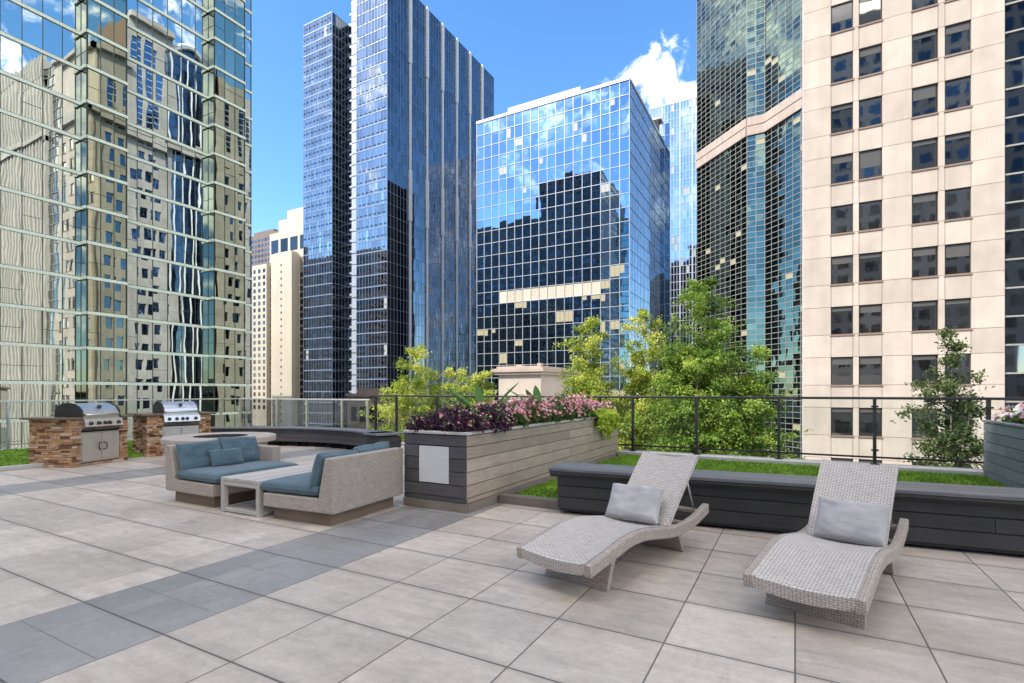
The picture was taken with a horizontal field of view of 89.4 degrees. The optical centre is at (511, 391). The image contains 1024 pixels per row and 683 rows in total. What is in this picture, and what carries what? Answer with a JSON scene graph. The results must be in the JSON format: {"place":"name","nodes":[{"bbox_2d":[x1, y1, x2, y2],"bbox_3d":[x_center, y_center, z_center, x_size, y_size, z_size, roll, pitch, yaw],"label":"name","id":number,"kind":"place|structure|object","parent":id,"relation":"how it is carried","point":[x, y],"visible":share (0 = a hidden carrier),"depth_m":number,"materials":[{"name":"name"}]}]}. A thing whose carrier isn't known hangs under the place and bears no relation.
{"place":"outdoors","nodes":[
{"label":"outdoors","id":0,"kind":"place"},
{"bbox_2d":[252,229,278,265],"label":"masonry tower","id":1,"kind":"structure","parent":0,"point":[260,248],"depth_m":360.51,"materials":[{"name":"beige stone"}]},
{"bbox_2d":[345,388,400,430],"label":"masonry block","id":2,"kind":"structure","parent":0,"point":[354,416],"depth_m":81.13,"materials":[{"name":"beige stone"}]},
{"bbox_2d":[351,407,356,420],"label":"window","id":3,"kind":"structure","parent":2,"relation":"in","point":[353,409],"depth_m":81.96,"materials":[{"name":"grey glass"}]},
{"bbox_2d":[360,407,365,420],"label":"window","id":4,"kind":"structure","parent":2,"relation":"in","point":[362,418],"depth_m":81.02,"materials":[{"name":"grey glass"}]},
{"bbox_2d":[369,407,373,420],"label":"window","id":5,"kind":"structure","parent":2,"relation":"in","point":[370,408],"depth_m":80.24,"materials":[{"name":"grey glass"}]},
{"bbox_2d":[378,409,383,421],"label":"window","id":6,"kind":"structure","parent":2,"relation":"in","point":[379,409],"depth_m":79.44,"materials":[{"name":"grey glass"}]},
{"bbox_2d":[358,343,457,441],"bbox_3d":[-3.621,1.860,19.216,4.417,7.342,4.620,0,0,-19],"label":"birch tree","id":7,"kind":"object","parent":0,"point":[419,381],"visible":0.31,"depth_m":18.85,"materials":[{"name":"green plant"}]},
{"bbox_2d":[441,366,473,413],"bbox_3d":[-2.234,2.282,18.653,3.561,6.493,2.984,0,0,-13],"label":"birch tree","id":8,"kind":"object","parent":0,"point":[450,373],"visible":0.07,"depth_m":18.77,"materials":[{"name":"green plant"}]},
{"bbox_2d":[252,0,696,236],"label":"sky","id":9,"kind":"structure","parent":0,"point":[532,50],"materials":[{"name":"blue"}]},
{"bbox_2d":[456,370,496,410],"bbox_3d":[-0.980,2.395,16.948,2.796,6.264,3.499,0,0,-38],"label":"birch tree","id":10,"kind":"object","parent":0,"point":[475,380],"visible":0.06,"depth_m":17.00,"materials":[{"name":"green plant"}]},
{"bbox_2d":[0,445,1023,682],"bbox_3d":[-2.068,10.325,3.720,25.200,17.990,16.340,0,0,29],"label":"terrace paving","id":11,"kind":"structure","parent":0,"point":[131,570],"depth_m":3.22,"materials":[{"name":"tile"}]},
{"bbox_2d":[0,463,43,470],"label":"turf edging","id":12,"kind":"object","parent":11,"relation":"on","point":[19,467],"visible":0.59,"depth_m":8.88,"materials":[{"name":"concrete"}]},
{"bbox_2d":[0,440,144,466],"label":"grass","id":13,"kind":"structure","parent":11,"relation":"on","point":[12,456],"depth_m":10.42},
{"bbox_2d":[19,402,134,467],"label":"grill island","id":14,"kind":"structure","parent":11,"relation":"on","point":[69,435],"depth_m":9.27,"materials":[{"name":"stone"}]},
{"bbox_2d":[126,401,216,456],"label":"grill island","id":15,"kind":"structure","parent":11,"relation":"on","point":[161,420],"depth_m":10.91,"materials":[{"name":"stone"}]},
{"bbox_2d":[160,432,275,445],"bbox_3d":[-5.519,1.079,9.805,1.910,0.502,1.910,0,0,29],"label":"fire pit","id":16,"kind":"object","parent":11,"relation":"on","point":[263,438],"visible":0.2,"depth_m":9.77,"materials":[{"name":"concrete"}]},
{"bbox_2d":[166,436,297,506],"bbox_3d":[-3.507,0.956,6.566,1.021,0.747,1.150,0,0,29],"label":"sofa","id":17,"kind":"object","parent":11,"relation":"on","point":[193,476],"visible":0.73,"depth_m":6.25,"materials":[{"name":"fabric"}]},
{"bbox_2d":[208,447,243,466],"bbox_3d":[-3.623,0.830,6.567,0.158,0.218,0.430,0,0,29],"label":"pillow","id":18,"kind":"object","parent":17,"relation":"on","point":[225,457],"visible":0.95,"depth_m":6.51,"materials":[{"name":"blue fabric"}]},
{"bbox_2d":[221,463,312,517],"bbox_3d":[-2.675,1.137,6.150,0.650,0.385,1.220,0,0,28],"label":"coffee table","id":19,"kind":"object","parent":11,"relation":"on","point":[257,508],"visible":0.43,"depth_m":5.74,"materials":[{"name":"grey wood"}]},
{"bbox_2d":[211,426,391,449],"bbox_3d":[-5.545,1.103,12.317,6.360,0.455,1.646,0,0,12],"label":"bench","id":20,"kind":"object","parent":11,"relation":"on","point":[346,438],"visible":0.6,"depth_m":12.54,"materials":[{"name":"concrete"}]},
{"bbox_2d":[259,441,402,525],"bbox_3d":[-1.963,0.956,5.752,1.021,0.748,1.149,0,0,24],"label":"sofa","id":21,"kind":"object","parent":11,"relation":"on","point":[333,488],"visible":1,"depth_m":5.32,"materials":[{"name":"beige wicker"}]},
{"bbox_2d":[362,431,403,447],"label":"bench block","id":22,"kind":"structure","parent":11,"relation":"on","point":[394,439],"depth_m":10.99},
{"bbox_2d":[0,440,983,475],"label":"concrete kerb","id":23,"kind":"structure","parent":11,"relation":"on","point":[935,469],"depth_m":8.91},
{"bbox_2d":[0,398,369,449],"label":"railing","id":24,"kind":"object","parent":23,"relation":"on","point":[288,412],"visible":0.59,"depth_m":15.13,"materials":[{"name":"black glass"}]},
{"bbox_2d":[369,395,1023,469],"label":"railing","id":25,"kind":"object","parent":23,"relation":"on","point":[988,407],"visible":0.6,"depth_m":9.09,"materials":[{"name":"metal"}]},
{"bbox_2d":[402,416,617,513],"bbox_3d":[0.436,0.887,8.266,0.914,0.885,5.520,0,0,29],"label":"planter box","id":26,"kind":"object","parent":11,"relation":"on","point":[457,472],"visible":0.85,"depth_m":6.07,"materials":[{"name":"grey wood"}]},
{"bbox_2d":[404,409,449,433],"bbox_3d":[-0.994,0.358,6.221,0.630,0.311,0.650,0,0,-20],"label":"purple plant","id":27,"kind":"object","parent":26,"relation":"in","point":[428,421],"visible":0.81,"depth_m":6.10,"materials":[{"name":"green plant"}]},
{"bbox_2d":[433,399,477,431],"bbox_3d":[-0.695,0.297,6.511,0.722,0.430,0.620,0,0,29],"label":"purple plant","id":28,"kind":"object","parent":26,"relation":"on","point":[445,411],"visible":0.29,"depth_m":6.44,"materials":[{"name":"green plant"}]},
{"bbox_2d":[437,408,493,435],"bbox_3d":[-0.527,0.348,5.959,0.675,0.351,0.680,0,0,29],"label":"purple plant","id":29,"kind":"object","parent":26,"relation":"in","point":[454,422],"visible":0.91,"depth_m":5.84,"materials":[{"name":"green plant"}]},
{"bbox_2d":[447,382,518,409],"bbox_3d":[-0.384,0.169,6.931,0.937,0.605,0.840,0,0,-12],"label":"broad leaf plant","id":30,"kind":"object","parent":26,"relation":"on","point":[479,396],"visible":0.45,"depth_m":7.03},
{"bbox_2d":[467,401,499,410],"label":"pink flower plant","id":31,"kind":"object","parent":26,"relation":"on","point":[477,406],"visible":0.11,"depth_m":7.07,"materials":[{"name":"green plant"}]},
{"bbox_2d":[466,405,512,434],"bbox_3d":[-0.315,0.332,6.338,0.650,0.350,0.640,0,0,-9],"label":"purple plant","id":32,"kind":"object","parent":26,"relation":"in","point":[497,418],"visible":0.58,"depth_m":6.21,"materials":[{"name":"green plant"}]},
{"bbox_2d":[477,401,514,426],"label":"purple plant","id":33,"kind":"object","parent":26,"relation":"on","point":[508,413],"visible":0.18,"depth_m":6.67,"materials":[{"name":"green plant"}]},
{"bbox_2d":[485,397,524,422],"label":"pink flower plant","id":34,"kind":"object","parent":26,"relation":"on","point":[505,404],"visible":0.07,"depth_m":7.52,"materials":[{"name":"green plant"}]},
{"bbox_2d":[498,398,532,427],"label":"pink flower plant","id":35,"kind":"object","parent":26,"relation":"on","point":[521,412],"visible":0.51,"depth_m":6.84,"materials":[{"name":"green plant"}]},
{"bbox_2d":[505,394,541,420],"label":"pink flower plant","id":36,"kind":"object","parent":26,"relation":"on","point":[527,396],"visible":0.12,"depth_m":8.15,"materials":[{"name":"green plant"}]},
{"bbox_2d":[511,395,551,425],"bbox_3d":[0.264,0.270,7.484,0.654,0.466,0.707,0,0,5],"label":"pink flower plant","id":37,"kind":"object","parent":26,"relation":"on","point":[542,409],"visible":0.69,"depth_m":7.39,"materials":[{"name":"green plant"}]},
{"bbox_2d":[507,385,569,403],"bbox_3d":[0.440,0.175,8.556,1.083,0.593,0.766,0,0,4],"label":"broad leaf plant","id":38,"kind":"object","parent":26,"relation":"on","point":[536,392],"visible":0.37,"depth_m":8.77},
{"bbox_2d":[526,400,562,423],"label":"pink flower plant","id":39,"kind":"object","parent":26,"relation":"on","point":[554,412],"visible":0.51,"depth_m":7.75,"materials":[{"name":"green plant"}]},
{"bbox_2d":[539,392,575,422],"bbox_3d":[0.696,0.251,8.341,0.673,0.503,0.702,0,0,29],"label":"pink flower plant","id":40,"kind":"object","parent":26,"relation":"on","point":[563,404],"visible":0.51,"depth_m":8.22,"materials":[{"name":"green plant"}]},
{"bbox_2d":[559,394,581,402],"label":"pink flower plant","id":41,"kind":"object","parent":26,"relation":"on","point":[573,400],"visible":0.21,"depth_m":9.88,"materials":[{"name":"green plant"}]},
{"bbox_2d":[555,402,590,419],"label":"pink flower plant","id":42,"kind":"object","parent":26,"relation":"on","point":[578,411],"visible":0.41,"depth_m":8.73,"materials":[{"name":"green plant"}]},
{"bbox_2d":[567,392,595,404],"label":"pink flower plant","id":43,"kind":"object","parent":26,"relation":"on","point":[584,396],"visible":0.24,"depth_m":10.36,"materials":[{"name":"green plant"}]},
{"bbox_2d":[572,397,597,418],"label":"pink flower plant","id":44,"kind":"object","parent":26,"relation":"on","point":[585,404],"visible":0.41,"depth_m":9.16,"materials":[{"name":"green plant"}]},
{"bbox_2d":[576,401,603,416],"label":"pink flower plant","id":45,"kind":"object","parent":26,"relation":"on","point":[598,406],"visible":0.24,"depth_m":9.63,"materials":[{"name":"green plant"}]},
{"bbox_2d":[587,407,619,439],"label":"trailing vine","id":46,"kind":"object","parent":26,"relation":"hanging from","point":[608,419],"visible":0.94,"depth_m":9.47,"materials":[{"name":"green plant"}]},
{"bbox_2d":[593,400,617,411],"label":"pink flower plant","id":47,"kind":"object","parent":26,"relation":"on","point":[606,405],"visible":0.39,"depth_m":10.16,"materials":[{"name":"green plant"}]},
{"bbox_2d":[499,493,559,509],"bbox_3d":[0.228,1.280,6.060,0.820,0.100,0.130,0,0,29],"label":"timber edging","id":48,"kind":"object","parent":11,"relation":"on","point":[530,501],"visible":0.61,"depth_m":6.02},
{"bbox_2d":[517,451,708,591],"bbox_3d":[0.890,0.943,4.103,0.620,0.775,1.893,0,0,42],"label":"sun lounger","id":49,"kind":"object","parent":11,"relation":"on","point":[587,551],"visible":0.84,"depth_m":3.79,"materials":[{"name":"beige wicker"}]},
{"bbox_2d":[605,483,663,524],"bbox_3d":[1.017,0.924,4.311,0.451,0.279,0.244,0,0,33],"label":"pillow","id":50,"kind":"object","parent":49,"relation":"on","point":[635,503],"visible":1,"depth_m":4.25,"materials":[{"name":"grey fabric"}]},
{"bbox_2d":[514,454,1010,498],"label":"grass","id":51,"kind":"structure","parent":11,"relation":"on","point":[548,489],"depth_m":7.90,"materials":[{"name":"plant"}]},
{"bbox_2d":[548,462,1023,554],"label":"bench","id":52,"kind":"object","parent":11,"relation":"on","point":[977,518],"visible":0.69,"depth_m":4.74,"materials":[{"name":"wood"}]},
{"bbox_2d":[743,458,908,628],"bbox_3d":[2.241,0.943,3.566,0.620,0.775,1.893,0,0,43],"label":"sun lounger","id":53,"kind":"object","parent":11,"relation":"on","point":[804,570],"visible":0.85,"depth_m":3.17,"materials":[{"name":"grey wicker"}]},
{"bbox_2d":[812,497,890,546],"bbox_3d":[2.438,0.931,3.722,0.237,0.283,0.452,0,0,-45],"label":"pillow","id":54,"kind":"object","parent":53,"relation":"on","point":[862,523],"visible":0.98,"depth_m":3.66,"materials":[{"name":"grey fabric"}]},
{"bbox_2d":[982,420,1023,487],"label":"planter box","id":55,"kind":"object","parent":11,"relation":"on","point":[1004,453],"visible":0.96,"depth_m":6.86,"materials":[{"name":"wood"}]},
{"bbox_2d":[991,403,1023,422],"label":"white flower plant","id":56,"kind":"object","parent":55,"relation":"on","point":[1011,410],"visible":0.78,"depth_m":7.21,"materials":[{"name":"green plant"}]},
{"bbox_2d":[1011,405,1023,424],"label":"white flower plant","id":57,"kind":"object","parent":55,"relation":"on","point":[1018,416],"visible":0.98,"depth_m":6.82,"materials":[{"name":"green plant"}]},
{"bbox_2d":[492,363,581,403],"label":"stone pier","id":58,"kind":"structure","parent":0,"point":[541,377],"depth_m":30.60,"materials":[{"name":"stone"}]},
{"bbox_2d":[544,315,647,450],"bbox_3d":[2.252,1.553,15.629,5.028,7.955,4.800,0,0,29],"label":"birch tree","id":59,"kind":"object","parent":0,"point":[586,383],"visible":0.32,"depth_m":15.63,"materials":[{"name":"green plant"}]},
{"bbox_2d":[608,307,684,452],"bbox_3d":[4.282,1.400,16.302,4.033,8.260,4.251,0,0,29],"label":"birch tree","id":60,"kind":"object","parent":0,"point":[637,375],"visible":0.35,"depth_m":16.09,"materials":[{"name":"green plant"}]},
{"bbox_2d":[618,276,812,456],"bbox_3d":[5.451,1.114,14.462,5.319,8.838,4.937,0,0,29],"label":"birch tree","id":61,"kind":"object","parent":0,"point":[701,361],"visible":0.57,"depth_m":14.06,"materials":[{"name":"green plant"}]},
{"bbox_2d":[705,343,804,458],"bbox_3d":[6.643,2.096,13.981,3.637,6.862,3.713,0,0,29],"label":"birch tree","id":62,"kind":"object","parent":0,"point":[755,387],"visible":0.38,"depth_m":13.53,"materials":[{"name":"green plant"}]},
{"bbox_2d":[890,326,994,468],"bbox_3d":[8.756,2.112,10.358,2.331,6.831,2.856,0,0,6],"label":"birch tree","id":63,"kind":"object","parent":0,"point":[956,425],"visible":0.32,"depth_m":10.21,"materials":[{"name":"green plant"}]},
{"label":"street ground","id":64,"kind":"structure","parent":0,"visible":0},
{"bbox_2d":[0,0,251,448],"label":"glass tower","id":65,"kind":"structure","parent":64,"relation":"on","point":[125,199],"depth_m":53.52,"materials":[{"name":"glass"}]},
{"bbox_2d":[252,207,302,399],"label":"stone tower","id":66,"kind":"structure","parent":64,"relation":"on","point":[277,326],"depth_m":284.02,"materials":[{"name":"stone"}]},
{"bbox_2d":[271,240,277,253],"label":"window","id":67,"kind":"structure","parent":66,"relation":"in","point":[274,244],"depth_m":292.27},
{"bbox_2d":[281,238,287,251],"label":"window","id":68,"kind":"structure","parent":66,"relation":"in","point":[284,242],"depth_m":288.24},
{"bbox_2d":[270,272,302,398],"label":"window","id":69,"kind":"structure","parent":66,"relation":"in","point":[301,273],"depth_m":281.56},
{"bbox_2d":[290,236,297,249],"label":"window","id":70,"kind":"structure","parent":66,"relation":"in","point":[293,240],"depth_m":284.25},
{"bbox_2d":[300,234,302,248],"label":"window","id":71,"kind":"structure","parent":66,"relation":"in","point":[301,236],"depth_m":281.56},
{"bbox_2d":[303,0,493,441],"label":"glass tower","id":72,"kind":"structure","parent":64,"relation":"on","point":[398,99],"depth_m":188.45,"materials":[{"name":"glass"}]},
{"bbox_2d":[476,76,669,449],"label":"glass tower","id":73,"kind":"structure","parent":64,"relation":"on","point":[573,206],"depth_m":158.06,"materials":[{"name":"blue glass"}]},
{"bbox_2d":[648,97,696,422],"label":"glass tower","id":74,"kind":"structure","parent":64,"relation":"on","point":[680,117],"depth_m":260.74,"materials":[{"name":"glass"}]},
{"bbox_2d":[696,0,801,458],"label":"glass tower","id":75,"kind":"structure","parent":64,"relation":"on","point":[749,155],"depth_m":119.28,"materials":[{"name":"blue glass"}]},
{"bbox_2d":[802,0,1023,468],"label":"stone building","id":76,"kind":"structure","parent":64,"relation":"on","point":[912,176],"depth_m":40.40,"materials":[{"name":"beige stone"}]},
{"bbox_2d":[831,457,852,461],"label":"window","id":77,"kind":"structure","parent":76,"relation":"in","point":[833,459],"depth_m":42.53,"materials":[{"name":"grey glass"}]},
{"bbox_2d":[830,407,853,437],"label":"window","id":78,"kind":"structure","parent":76,"relation":"in","point":[841,418],"depth_m":42.57,"materials":[{"name":"grey glass"}]},
{"bbox_2d":[830,357,853,386],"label":"window","id":79,"kind":"structure","parent":76,"relation":"in","point":[841,367],"depth_m":42.56,"materials":[{"name":"grey glass"}]},
{"bbox_2d":[830,306,853,335],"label":"window","id":80,"kind":"structure","parent":76,"relation":"in","point":[841,317],"depth_m":42.57,"materials":[{"name":"grey glass"}]},
{"bbox_2d":[830,255,853,285],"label":"window","id":81,"kind":"structure","parent":76,"relation":"in","point":[842,266],"depth_m":42.56,"materials":[{"name":"grey glass"}]},
{"bbox_2d":[830,204,853,235],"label":"window","id":82,"kind":"structure","parent":76,"relation":"in","point":[841,216],"depth_m":42.56,"materials":[{"name":"grey glass"}]},
{"bbox_2d":[830,153,853,185],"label":"window","id":83,"kind":"structure","parent":76,"relation":"in","point":[841,166],"depth_m":42.56,"materials":[{"name":"blue glass"}]},
{"bbox_2d":[830,103,853,135],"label":"window","id":84,"kind":"structure","parent":76,"relation":"in","point":[842,115],"depth_m":42.57,"materials":[{"name":"blue glass"}]},
{"bbox_2d":[830,52,853,85],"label":"window","id":85,"kind":"structure","parent":76,"relation":"in","point":[841,65],"depth_m":42.56,"materials":[{"name":"blue glass"}]},
{"bbox_2d":[830,1,853,35],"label":"window","id":86,"kind":"structure","parent":76,"relation":"in","point":[841,15],"depth_m":42.53,"materials":[{"name":"grey glass"}]},
{"bbox_2d":[859,459,881,462],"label":"window","id":87,"kind":"structure","parent":76,"relation":"in","point":[860,460],"depth_m":41.69,"materials":[{"name":"grey glass"}]},
{"bbox_2d":[858,408,882,438],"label":"window","id":88,"kind":"structure","parent":76,"relation":"in","point":[865,414],"depth_m":41.69,"materials":[{"name":"grey glass"}]},
{"bbox_2d":[858,356,882,385],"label":"window","id":89,"kind":"structure","parent":76,"relation":"in","point":[870,367],"depth_m":41.62,"materials":[{"name":"grey glass"}]},
{"bbox_2d":[858,304,882,334],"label":"window","id":90,"kind":"structure","parent":76,"relation":"in","point":[870,316],"depth_m":41.62,"materials":[{"name":"grey glass"}]},
{"bbox_2d":[858,252,882,283],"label":"window","id":91,"kind":"structure","parent":76,"relation":"in","point":[870,264],"depth_m":41.63,"materials":[{"name":"grey glass"}]},
{"bbox_2d":[858,200,882,232],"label":"window","id":92,"kind":"structure","parent":76,"relation":"in","point":[870,213],"depth_m":41.62,"materials":[{"name":"grey glass"}]},
{"bbox_2d":[858,148,882,180],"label":"window","id":93,"kind":"structure","parent":76,"relation":"in","point":[870,161],"depth_m":41.62,"materials":[{"name":"grey glass"}]},
{"bbox_2d":[858,96,882,129],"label":"window","id":94,"kind":"structure","parent":76,"relation":"in","point":[870,110],"depth_m":41.62,"materials":[{"name":"blue glass"}]},
{"bbox_2d":[858,44,882,78],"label":"window","id":95,"kind":"structure","parent":76,"relation":"in","point":[870,59],"depth_m":41.62,"materials":[{"name":"blue glass"}]},
{"bbox_2d":[858,0,882,27],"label":"window","id":96,"kind":"structure","parent":76,"relation":"in","point":[870,11],"depth_m":41.66,"materials":[{"name":"grey glass"}]},
{"bbox_2d":[911,408,936,439],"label":"window","id":97,"kind":"structure","parent":76,"relation":"in","point":[915,424],"depth_m":40.14,"materials":[{"name":"grey glass"}]},
{"bbox_2d":[910,300,937,332],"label":"window","id":98,"kind":"structure","parent":76,"relation":"in","point":[924,313],"depth_m":39.97,"materials":[{"name":"grey glass"}]},
{"bbox_2d":[912,355,936,385],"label":"window","id":99,"kind":"structure","parent":76,"relation":"in","point":[920,363],"depth_m":40.05,"materials":[{"name":"grey glass"}]},
{"bbox_2d":[911,246,937,279],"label":"window","id":100,"kind":"structure","parent":76,"relation":"in","point":[924,260],"depth_m":39.96,"materials":[{"name":"grey glass"}]},
{"bbox_2d":[911,192,937,225],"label":"window","id":101,"kind":"structure","parent":76,"relation":"in","point":[924,206],"depth_m":39.96,"materials":[{"name":"grey glass"}]},
{"bbox_2d":[911,138,937,172],"bbox_3d":[31.833,-18.260,39.934,1.650,2.420,0.370,0,0,29],"label":"window","id":102,"kind":"structure","parent":76,"relation":"in","point":[924,152],"depth_m":39.97,"materials":[{"name":"grey glass"}]},
{"bbox_2d":[911,84,937,118],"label":"window","id":103,"kind":"structure","parent":76,"relation":"in","point":[924,99],"depth_m":39.96,"materials":[{"name":"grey glass"}]},
{"bbox_2d":[911,30,937,65],"bbox_3d":[31.833,-26.560,39.934,1.650,2.420,0.370,0,0,29],"label":"window","id":104,"kind":"structure","parent":76,"relation":"in","point":[924,45],"depth_m":39.97,"materials":[{"name":"blue glass"}]},
{"bbox_2d":[911,0,937,12],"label":"window","id":105,"kind":"structure","parent":76,"relation":"in","point":[917,5],"depth_m":40.01,"materials":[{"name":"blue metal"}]},
{"bbox_2d":[945,409,970,436],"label":"window","id":106,"kind":"structure","parent":76,"relation":"in","point":[948,411],"depth_m":39.18,"materials":[{"name":"brown glass"}]},
{"bbox_2d":[945,354,971,385],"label":"window","id":107,"kind":"structure","parent":76,"relation":"in","point":[966,367],"depth_m":38.88,"materials":[{"name":"glass"}]},
{"bbox_2d":[944,298,972,330],"bbox_3d":[33.587,-5.810,38.974,1.650,2.420,0.370,0,0,29],"label":"window","id":108,"kind":"structure","parent":76,"relation":"in","point":[957,311],"depth_m":39.00,"materials":[{"name":"glass"}]},
{"bbox_2d":[944,243,972,276],"bbox_3d":[33.587,-9.960,38.974,1.650,2.420,0.370,0,0,29],"label":"window","id":109,"kind":"structure","parent":76,"relation":"in","point":[957,256],"depth_m":39.01,"materials":[{"name":"glass"}]},
{"bbox_2d":[944,187,972,221],"bbox_3d":[33.587,-14.110,38.974,1.650,2.420,0.370,0,0,29],"label":"window","id":110,"kind":"structure","parent":76,"relation":"in","point":[957,201],"depth_m":39.01,"materials":[{"name":"glass"}]},
{"bbox_2d":[944,132,972,166],"bbox_3d":[33.587,-18.260,38.974,1.650,2.420,0.370,0,0,29],"label":"window","id":111,"kind":"structure","parent":76,"relation":"in","point":[957,146],"depth_m":39.02,"materials":[{"name":"blue glass"}]},
{"bbox_2d":[944,76,972,112],"bbox_3d":[33.587,-22.410,38.974,1.650,2.420,0.370,0,0,29],"label":"window","id":112,"kind":"structure","parent":76,"relation":"in","point":[957,91],"depth_m":39.01,"materials":[{"name":"glass"}]},
{"bbox_2d":[944,21,972,57],"bbox_3d":[33.587,-26.560,38.974,1.650,2.420,0.370,0,0,29],"label":"window","id":113,"kind":"structure","parent":76,"relation":"in","point":[957,36],"depth_m":39.01,"materials":[{"name":"blue glass"}]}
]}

